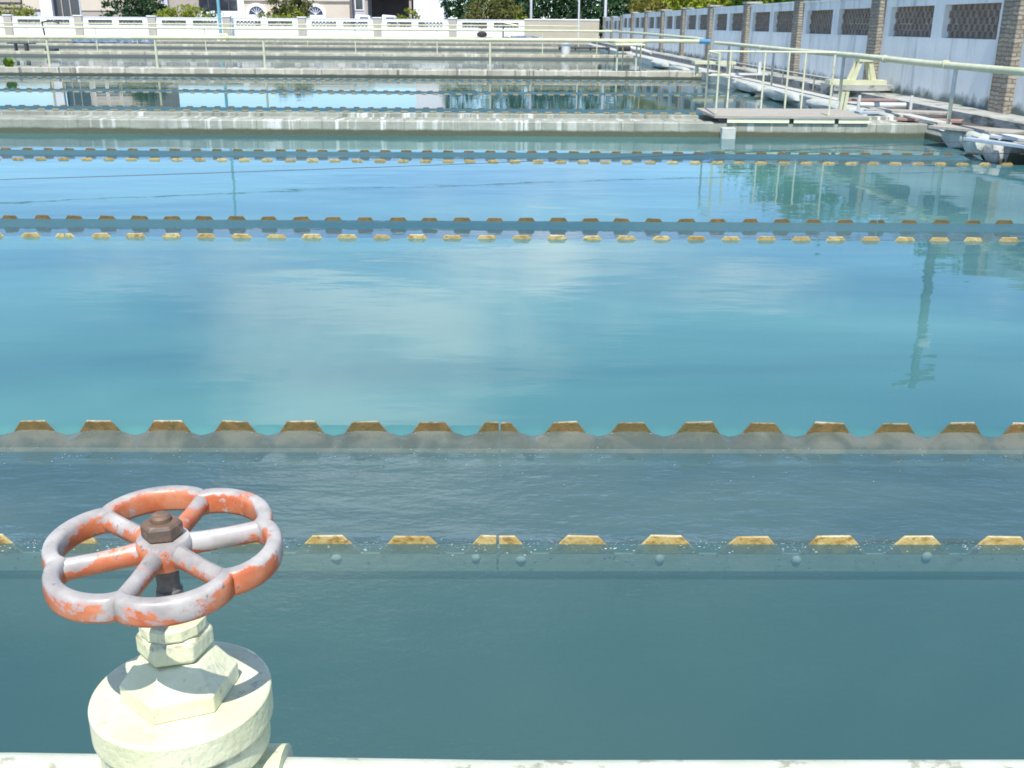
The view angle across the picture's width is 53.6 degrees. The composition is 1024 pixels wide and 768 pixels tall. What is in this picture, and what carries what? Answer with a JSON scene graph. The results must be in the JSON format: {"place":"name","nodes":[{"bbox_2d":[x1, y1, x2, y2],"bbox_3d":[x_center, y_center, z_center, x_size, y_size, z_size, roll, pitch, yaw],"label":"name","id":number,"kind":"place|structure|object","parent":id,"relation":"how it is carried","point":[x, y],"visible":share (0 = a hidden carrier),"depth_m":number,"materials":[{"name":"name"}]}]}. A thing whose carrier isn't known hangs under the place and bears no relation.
{"place":"outdoors","nodes":[
{"label":"outdoors","id":0,"kind":"place"},
{"bbox_2d":[0,0,143,24],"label":"office building","id":1,"kind":"structure","parent":0,"point":[70,8],"depth_m":126.75,"materials":[{"name":"paint"}]},
{"bbox_2d":[148,0,244,25],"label":"glazed building","id":2,"kind":"structure","parent":0,"point":[234,8],"depth_m":128.86,"materials":[{"name":"white glass"}]},
{"bbox_2d":[0,14,523,37],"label":"boundary wall","id":3,"kind":"structure","parent":0,"point":[9,18],"depth_m":105.40,"materials":[{"name":"white paint"}]},
{"bbox_2d":[0,47,612,54],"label":"water","id":4,"kind":"structure","parent":0,"point":[305,50],"depth_m":76.08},
{"bbox_2d":[0,56,667,69],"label":"water","id":5,"kind":"structure","parent":0,"point":[316,62],"depth_m":53.17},
{"bbox_2d":[0,109,705,114],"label":"water","id":6,"kind":"structure","parent":0,"point":[348,112],"depth_m":24.03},
{"bbox_2d":[0,74,710,81],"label":"water","id":7,"kind":"structure","parent":0,"point":[345,77],"depth_m":39.00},
{"bbox_2d":[353,0,371,18],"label":"grey block","id":8,"kind":"structure","parent":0,"point":[359,7],"depth_m":130.23,"materials":[{"name":"paint"}]},
{"bbox_2d":[355,0,363,9],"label":"window","id":9,"kind":"structure","parent":8,"relation":"in","point":[359,4],"depth_m":130.00,"materials":[{"name":"white glass"}]},
{"bbox_2d":[0,79,754,93],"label":"water","id":10,"kind":"structure","parent":0,"point":[350,85],"depth_m":33.99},
{"bbox_2d":[365,0,413,26],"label":"shaded garage","id":11,"kind":"structure","parent":0,"point":[379,8],"depth_m":134.83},
{"bbox_2d":[0,91,808,109],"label":"water","id":12,"kind":"structure","parent":0,"point":[325,100],"depth_m":27.62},
{"bbox_2d":[413,0,447,26],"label":"white house","id":13,"kind":"structure","parent":0,"point":[430,9],"depth_m":123.76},
{"bbox_2d":[0,133,977,154],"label":"water","id":14,"kind":"structure","parent":0,"point":[332,143],"depth_m":17.89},
{"bbox_2d":[720,127,735,138],"bbox_3d":[4.048,-4.426,19.111,0.260,0.800,0.178,0,20,-1],"label":"pier stub","id":15,"kind":"object","parent":14,"relation":"in","point":[727,132],"visible":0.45,"depth_m":18.93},
{"bbox_2d":[0,424,1007,436],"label":"water","id":16,"kind":"structure","parent":0,"point":[468,430],"depth_m":5.32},
{"bbox_2d":[0,237,1023,426],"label":"water","id":17,"kind":"structure","parent":0,"point":[319,331],"depth_m":7.00,"materials":[{"name":"liquid"}]},
{"bbox_2d":[0,543,1023,759],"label":"water","id":18,"kind":"structure","parent":0,"point":[652,652],"depth_m":3.44,"materials":[{"name":"liquid"}]},
{"bbox_2d":[0,159,1023,223],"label":"water","id":19,"kind":"structure","parent":0,"point":[726,192],"depth_m":12.87,"materials":[{"name":"liquid"}]},
{"bbox_2d":[242,26,1023,143],"bbox_3d":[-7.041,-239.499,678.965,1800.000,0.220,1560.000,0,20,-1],"label":"ground","id":20,"kind":"structure","parent":0,"point":[464,41],"depth_m":98.52,"materials":[{"name":"concrete"}]},
{"bbox_2d":[0,1,39,22],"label":"shrub","id":21,"kind":"object","parent":20,"relation":"on","point":[25,12],"visible":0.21,"depth_m":108.47,"materials":[{"name":"green plant"}]},
{"bbox_2d":[152,3,210,25],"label":"shrub","id":22,"kind":"object","parent":20,"relation":"on","point":[186,13],"visible":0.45,"depth_m":108.27,"materials":[{"name":"green plant"}]},
{"bbox_2d":[201,8,224,25],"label":"shrub","id":23,"kind":"object","parent":20,"relation":"on","point":[214,15],"visible":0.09,"depth_m":111.36,"materials":[{"name":"green plant"}]},
{"bbox_2d":[216,0,221,32],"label":"lamp pole","id":24,"kind":"object","parent":20,"relation":"on","point":[218,12],"depth_m":101.10,"materials":[{"name":"metal"}]},
{"bbox_2d":[255,8,310,25],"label":"shrub","id":25,"kind":"object","parent":20,"relation":"on","point":[296,12],"visible":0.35,"depth_m":108.72,"materials":[{"name":"green plant"}]},
{"bbox_2d":[243,0,353,26],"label":"arched house","id":26,"kind":"structure","parent":20,"relation":"on","point":[338,9],"depth_m":127.31,"materials":[{"name":"white paint"}]},
{"bbox_2d":[246,3,266,25],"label":"arched window","id":27,"kind":"structure","parent":26,"relation":"in","point":[253,9],"depth_m":127.25,"materials":[{"name":"white glass"}]},
{"bbox_2d":[308,3,326,26],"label":"arched window","id":28,"kind":"structure","parent":26,"relation":"in","point":[318,11],"depth_m":127.41,"materials":[{"name":"white glass"}]},
{"bbox_2d":[390,8,423,26],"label":"shrub","id":29,"kind":"object","parent":20,"relation":"on","point":[413,12],"visible":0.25,"depth_m":108.58,"materials":[{"name":"green plant"}]},
{"bbox_2d":[475,26,510,37],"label":"pump set","id":30,"kind":"object","parent":20,"relation":"on","point":[481,34],"visible":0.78,"depth_m":98.92,"materials":[{"name":"metal"}]},
{"bbox_2d":[0,743,1023,767],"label":"foreground pipe","id":31,"kind":"object","parent":20,"relation":"on","point":[277,755],"visible":0.83,"depth_m":1.42,"materials":[{"name":"paint"}]},
{"bbox_2d":[41,485,282,767],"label":"gate valve","id":32,"kind":"object","parent":31,"relation":"on","point":[184,689],"visible":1,"depth_m":1.29,"materials":[{"name":"beige paint"}]},
{"bbox_2d":[524,19,598,38],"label":"boundary wall","id":33,"kind":"structure","parent":20,"relation":"on","point":[589,24],"depth_m":105.72,"materials":[{"name":"white paint"}]},
{"bbox_2d":[547,0,613,35],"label":"tree","id":34,"kind":"object","parent":20,"relation":"on","point":[584,12],"visible":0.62,"depth_m":118.67,"materials":[{"name":"green plant"}]},
{"bbox_2d":[585,0,627,38],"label":"tree","id":35,"kind":"object","parent":20,"relation":"on","point":[601,6],"visible":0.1,"depth_m":120.38,"materials":[{"name":"green plant"}]},
{"bbox_2d":[624,0,662,12],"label":"tree","id":36,"kind":"object","parent":20,"relation":"on","point":[639,6],"visible":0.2,"depth_m":92.88,"materials":[{"name":"green plant"}]},
{"bbox_2d":[645,0,677,11],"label":"tree","id":37,"kind":"object","parent":20,"relation":"on","point":[656,5],"visible":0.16,"depth_m":79.92,"materials":[{"name":"green plant"}]},
{"bbox_2d":[663,0,706,10],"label":"tree","id":38,"kind":"object","parent":20,"relation":"on","point":[687,3],"visible":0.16,"depth_m":68.01,"materials":[{"name":"green plant"}]},
{"bbox_2d":[692,61,735,75],"bbox_3d":[7.614,-11.934,38.344,1.547,0.520,0.700,0,20,-1],"label":"footbridge","id":39,"kind":"object","parent":20,"relation":"on","point":[696,63],"visible":0.74,"depth_m":37.98,"materials":[{"name":"yellow paint"}]},
{"bbox_2d":[694,0,765,8],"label":"tree","id":40,"kind":"object","parent":20,"relation":"on","point":[704,3],"visible":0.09,"depth_m":56.30,"materials":[{"name":"green plant"}]},
{"bbox_2d":[727,0,779,5],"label":"tree","id":41,"kind":"object","parent":20,"relation":"on","point":[736,2],"visible":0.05,"depth_m":48.31,"materials":[{"name":"green plant"}]},
{"bbox_2d":[591,0,1023,129],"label":"boundary wall","id":42,"kind":"structure","parent":20,"relation":"on","point":[988,32],"depth_m":26.96,"materials":[{"name":"white paint"}]},
{"bbox_2d":[838,91,844,109],"bbox_3d":[7.305,-6.255,22.475,0.105,0.444,0.070,0,20,-1],"label":"stake","id":43,"kind":"object","parent":20,"relation":"on","point":[841,101],"visible":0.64,"depth_m":22.44,"materials":[{"name":"yellow paint"}]},
{"bbox_2d":[842,91,848,110],"bbox_3d":[7.396,-6.255,22.476,0.105,0.444,0.070,0,20,-1],"label":"stake","id":44,"kind":"object","parent":20,"relation":"on","point":[846,97],"visible":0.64,"depth_m":22.45,"materials":[{"name":"yellow paint"}]},
{"bbox_2d":[820,83,893,97],"bbox_3d":[9.316,-7.803,26.902,1.909,0.420,1.260,0,20,-1],"label":"concrete box","id":45,"kind":"object","parent":20,"relation":"on","point":[854,91],"visible":0.38,"depth_m":26.36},
{"bbox_2d":[825,59,886,84],"bbox_3d":[9.010,-8.176,26.480,1.492,0.678,0.440,0,20,-1],"label":"valve stand","id":46,"kind":"object","parent":45,"relation":"on","point":[851,79],"visible":0.92,"depth_m":26.37,"materials":[{"name":"yellow paint"}]},
{"bbox_2d":[848,98,896,100],"bbox_3d":[8.292,-6.568,23.436,1.200,0.050,0.200,-2,20,-6],"label":"plank","id":47,"kind":"object","parent":20,"relation":"on","point":[872,99],"visible":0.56,"depth_m":23.37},
{"bbox_2d":[896,117,963,122],"bbox_3d":[8.280,-5.233,20.089,1.200,0.050,0.400,10,22,26],"label":"plank","id":48,"kind":"object","parent":20,"relation":"on","point":[916,119],"visible":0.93,"depth_m":20.06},
{"bbox_2d":[963,137,1023,148],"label":"plank","id":49,"kind":"object","parent":20,"relation":"on","point":[996,142],"visible":1,"depth_m":16.09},
{"bbox_2d":[592,43,1023,135],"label":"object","id":50,"kind":"structure","parent":0,"point":[928,116],"depth_m":32.09,"materials":[{"name":"concrete"}]},
{"bbox_2d":[710,58,834,90],"bbox_3d":[8.825,-10.952,35.722,0.044,0.442,19.522,0,20,-1],"label":"railing","id":51,"kind":"object","parent":50,"relation":"on","point":[778,70],"visible":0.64,"depth_m":33.11,"materials":[{"name":"metal"}]},
{"bbox_2d":[856,95,913,110],"bbox_3d":[8.063,-6.034,21.925,1.206,0.398,0.110,0,20,-1],"label":"plastic pipe","id":52,"kind":"object","parent":50,"relation":"on","point":[879,104],"visible":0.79,"depth_m":21.88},
{"bbox_2d":[833,147,1015,153],"bbox_3d":[7.207,-3.704,16.190,3.978,0.010,0.012,5,20,14],"label":"weir teeth","id":53,"kind":"object","parent":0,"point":[927,150],"visible":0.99,"depth_m":16.32},
{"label":"tank floor","id":54,"kind":"structure","parent":0,"visible":0},
{"bbox_2d":[0,39,591,46],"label":"water","id":55,"kind":"structure","parent":54,"relation":"on","point":[412,43],"depth_m":93.88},
{"bbox_2d":[72,39,152,42],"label":"tarpaulin","id":56,"kind":"object","parent":55,"relation":"on","point":[109,40],"visible":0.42,"depth_m":93.52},
{"bbox_2d":[0,43,599,50],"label":"concrete divider","id":57,"kind":"object","parent":54,"relation":"on","point":[404,47],"visible":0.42,"depth_m":81.12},
{"bbox_2d":[0,22,579,46],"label":"pipe railing","id":58,"kind":"object","parent":57,"relation":"on","point":[294,24],"visible":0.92,"depth_m":81.35,"materials":[{"name":"metal"}]},
{"bbox_2d":[0,50,633,59],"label":"concrete divider","id":59,"kind":"object","parent":54,"relation":"on","point":[316,55],"visible":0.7,"depth_m":60.45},
{"bbox_2d":[7,43,35,50],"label":"iron bracket","id":60,"kind":"object","parent":59,"relation":"on","point":[26,46],"visible":1,"depth_m":60.67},
{"bbox_2d":[41,20,58,50],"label":"winch post","id":61,"kind":"object","parent":59,"relation":"on","point":[52,49],"visible":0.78,"depth_m":60.36,"materials":[{"name":"metal"}]},
{"bbox_2d":[0,26,703,54],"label":"pipe railing","id":62,"kind":"object","parent":59,"relation":"on","point":[436,30],"visible":0.98,"depth_m":60.24,"materials":[{"name":"metal"}]},
{"bbox_2d":[560,43,571,54],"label":"bucket","id":63,"kind":"object","parent":59,"relation":"on","point":[566,48],"visible":1,"depth_m":60.80,"materials":[{"name":"white plastic"}]},
{"bbox_2d":[5,105,695,113],"bbox_3d":[-32.311,-5.383,24.880,79.920,3.019,1.139,0,20,-1],"label":"collecting trough","id":64,"kind":"object","parent":54,"relation":"on","point":[347,110],"visible":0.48,"depth_m":24.27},
{"bbox_2d":[19,109,703,113],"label":"trough water","id":65,"kind":"structure","parent":64,"relation":"in","point":[353,111],"depth_m":24.96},
{"bbox_2d":[0,106,701,112],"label":"overflow water","id":66,"kind":"structure","parent":65,"relation":"on","point":[349,109],"depth_m":25.14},
{"bbox_2d":[0,66,701,78],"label":"concrete divider","id":67,"kind":"object","parent":54,"relation":"on","point":[354,72],"visible":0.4,"depth_m":39.92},
{"bbox_2d":[2,56,14,66],"bbox_3d":[-19.783,-12.668,39.815,0.627,0.435,0.257,0,20,-1],"label":"weed","id":68,"kind":"object","parent":67,"relation":"on","point":[8,62],"visible":1,"depth_m":39.80,"materials":[{"name":"green plant"}]},
{"bbox_2d":[0,35,709,69],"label":"pipe railing","id":69,"kind":"object","parent":67,"relation":"on","point":[489,40],"visible":1,"depth_m":39.61,"materials":[{"name":"metal"}]},
{"bbox_2d":[612,43,644,70],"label":"platform","id":70,"kind":"structure","parent":67,"relation":"on","point":[623,44],"depth_m":40.04,"materials":[{"name":"paint"}]},
{"bbox_2d":[4,76,714,83],"bbox_3d":[-32.442,-9.870,37.506,79.920,3.019,1.339,0,20,-1],"label":"collecting trough","id":71,"kind":"object","parent":54,"relation":"on","point":[366,79],"visible":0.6,"depth_m":37.76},
{"bbox_2d":[86,79,700,83],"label":"trough water","id":72,"kind":"structure","parent":71,"relation":"in","point":[386,81],"depth_m":37.75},
{"bbox_2d":[0,77,712,83],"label":"overflow water","id":73,"kind":"structure","parent":72,"relation":"on","point":[352,80],"depth_m":37.85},
{"bbox_2d":[4,88,757,95],"bbox_3d":[-32.376,-7.593,31.099,79.920,3.019,1.339,0,20,-1],"label":"collecting trough","id":74,"kind":"object","parent":54,"relation":"on","point":[366,93],"visible":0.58,"depth_m":30.43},
{"bbox_2d":[22,91,725,95],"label":"trough water","id":75,"kind":"structure","parent":74,"relation":"in","point":[372,93],"depth_m":31.27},
{"bbox_2d":[0,89,754,95],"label":"overflow water","id":76,"kind":"structure","parent":75,"relation":"on","point":[427,92],"depth_m":31.45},
{"bbox_2d":[0,111,935,138],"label":"concrete divider","id":77,"kind":"object","parent":54,"relation":"on","point":[316,123],"visible":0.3,"depth_m":19.12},
{"bbox_2d":[696,50,869,123],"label":"platform","id":78,"kind":"structure","parent":77,"relation":"on","point":[761,115],"depth_m":19.53,"materials":[{"name":"beige metal"}]},
{"bbox_2d":[0,148,1012,164],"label":"collecting trough","id":79,"kind":"object","parent":54,"relation":"on","point":[579,161],"visible":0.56,"depth_m":15.63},
{"bbox_2d":[0,154,998,164],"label":"trough water","id":80,"kind":"structure","parent":79,"relation":"in","point":[499,159],"depth_m":16.33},
{"bbox_2d":[0,150,982,160],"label":"overflow water","id":81,"kind":"structure","parent":80,"relation":"on","point":[479,154],"depth_m":16.62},
{"bbox_2d":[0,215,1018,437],"bbox_3d":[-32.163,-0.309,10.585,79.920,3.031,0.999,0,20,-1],"label":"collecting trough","id":82,"kind":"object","parent":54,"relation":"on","point":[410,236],"visible":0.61,"depth_m":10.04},
{"bbox_2d":[0,227,1023,241],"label":"trough water","id":83,"kind":"structure","parent":82,"relation":"in","point":[496,233],"depth_m":10.56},
{"bbox_2d":[0,218,1023,232],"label":"overflow water","id":84,"kind":"structure","parent":83,"relation":"on","point":[508,225],"depth_m":10.82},
{"bbox_2d":[0,420,1023,544],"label":"collecting trough","id":85,"kind":"object","parent":54,"relation":"on","point":[709,426],"visible":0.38,"depth_m":5.26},
{"bbox_2d":[0,452,1023,544],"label":"trough water","id":86,"kind":"structure","parent":85,"relation":"in","point":[641,498],"depth_m":4.71,"materials":[{"name":"liquid"}]},
{"bbox_2d":[0,432,1020,552],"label":"foam","id":87,"kind":"object","parent":86,"relation":"on","point":[528,544],"visible":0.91,"depth_m":4.13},
{"bbox_2d":[0,430,1023,461],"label":"overflow water","id":88,"kind":"structure","parent":86,"relation":"on","point":[358,445],"depth_m":5.21,"materials":[{"name":"liquid"}]},
{"bbox_2d":[558,45,609,53],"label":"flanged pipe","id":89,"kind":"object","parent":54,"relation":"on","point":[607,48],"visible":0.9,"depth_m":72.15,"materials":[{"name":"metal"}]},
{"bbox_2d":[587,43,1023,164],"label":"tank edge","id":90,"kind":"object","parent":54,"relation":"on","point":[934,135],"visible":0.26,"depth_m":26.66,"materials":[{"name":"concrete"}]},
{"bbox_2d":[615,45,652,54],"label":"pump motor","id":91,"kind":"object","parent":90,"relation":"on","point":[627,48],"visible":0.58,"depth_m":64.42,"materials":[{"name":"metal"}]},
{"bbox_2d":[651,60,668,68],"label":"concrete block","id":92,"kind":"structure","parent":90,"relation":"on","point":[660,64],"depth_m":49.40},
{"bbox_2d":[670,65,689,69],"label":"concrete block","id":93,"kind":"structure","parent":90,"relation":"on","point":[676,67],"depth_m":44.26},
{"bbox_2d":[732,79,761,93],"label":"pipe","id":94,"kind":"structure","parent":90,"relation":"on","point":[743,85],"depth_m":31.89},
{"bbox_2d":[727,62,770,74],"bbox_3d":[8.216,-10.880,34.957,1.500,0.430,0.350,0,20,-1],"label":"white plank","id":95,"kind":"object","parent":90,"relation":"on","point":[759,68],"visible":0.85,"depth_m":34.86,"materials":[{"name":"plastic"}]},
{"bbox_2d":[763,86,799,102],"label":"concrete block","id":96,"kind":"structure","parent":90,"relation":"on","point":[774,93],"depth_m":28.19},
{"bbox_2d":[805,97,866,115],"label":"concrete block","id":97,"kind":"structure","parent":90,"relation":"on","point":[816,103],"depth_m":24.22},
{"bbox_2d":[714,41,1023,123],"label":"pipe railing","id":98,"kind":"object","parent":90,"relation":"on","point":[957,66],"visible":0.89,"depth_m":20.05,"materials":[{"name":"metal"}]},
{"bbox_2d":[854,111,888,113],"bbox_3d":[7.765,-5.729,21.393,1.000,0.050,0.300,-1,20,-3],"label":"plank","id":99,"kind":"object","parent":90,"relation":"on","point":[867,112],"visible":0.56,"depth_m":21.25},
{"bbox_2d":[866,108,947,114],"bbox_3d":[8.311,-5.723,21.295,1.600,0.050,0.500,12,22,29],"label":"plank","id":100,"kind":"object","parent":90,"relation":"on","point":[926,112],"visible":0.76,"depth_m":21.13,"materials":[{"name":"grey wood"}]},
{"bbox_2d":[941,130,965,148],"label":"concrete block","id":101,"kind":"structure","parent":90,"relation":"on","point":[955,137],"depth_m":17.74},
{"bbox_2d":[928,124,1023,134],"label":"plank","id":102,"kind":"object","parent":101,"relation":"on","point":[964,128],"visible":0.86,"depth_m":17.42,"materials":[{"name":"grey wood"}]},
{"bbox_2d":[962,131,1000,157],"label":"concrete block","id":103,"kind":"structure","parent":90,"relation":"on","point":[972,147],"depth_m":16.92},
{"bbox_2d":[983,139,1016,163],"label":"concrete block","id":104,"kind":"structure","parent":90,"relation":"on","point":[991,150],"depth_m":16.34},
{"bbox_2d":[0,141,970,179],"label":"wire","id":105,"kind":"object","parent":104,"relation":"attached to","point":[467,163],"visible":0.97,"depth_m":14.13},
{"bbox_2d":[989,134,1023,141],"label":"plank","id":106,"kind":"object","parent":90,"relation":"on","point":[1012,137],"visible":1,"depth_m":16.26,"materials":[{"name":"white plastic"}]},
{"label":"street","id":107,"kind":"structure","parent":0,"visible":0},
{"bbox_2d":[99,0,169,24],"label":"tree","id":108,"kind":"object","parent":107,"relation":"on","point":[152,8],"visible":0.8,"depth_m":113.38,"materials":[{"name":"green plant"}]},
{"bbox_2d":[265,0,315,25],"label":"tree","id":109,"kind":"object","parent":107,"relation":"on","point":[298,5],"visible":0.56,"depth_m":111.76,"materials":[{"name":"green plant"}]},
{"bbox_2d":[438,0,480,27],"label":"tree","id":110,"kind":"object","parent":107,"relation":"on","point":[458,11],"visible":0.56,"depth_m":113.67,"materials":[{"name":"green plant"}]},
{"bbox_2d":[464,0,523,27],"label":"tree","id":111,"kind":"object","parent":107,"relation":"on","point":[504,12],"visible":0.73,"depth_m":110.90,"materials":[{"name":"green plant"}]},
{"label":"pavement","id":112,"kind":"structure","parent":0,"visible":0},
{"bbox_2d":[355,15,371,26],"bbox_3d":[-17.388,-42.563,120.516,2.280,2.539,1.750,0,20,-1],"label":"parked van","id":113,"kind":"object","parent":112,"relation":"on","point":[363,17],"visible":0.3,"depth_m":119.42,"materials":[{"name":"white paint"}]},
{"bbox_2d":[500,0,566,18],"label":"tree","id":114,"kind":"object","parent":112,"relation":"on","point":[537,12],"visible":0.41,"depth_m":118.53,"materials":[{"name":"green plant"}]},
{"bbox_2d":[525,0,586,18],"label":"tree","id":115,"kind":"object","parent":112,"relation":"on","point":[546,13],"visible":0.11,"depth_m":120.45,"materials":[{"name":"green plant"}]},
{"bbox_2d":[607,0,632,16],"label":"tree","id":116,"kind":"object","parent":112,"relation":"on","point":[620,8],"visible":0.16,"depth_m":118.37,"materials":[{"name":"green plant"}]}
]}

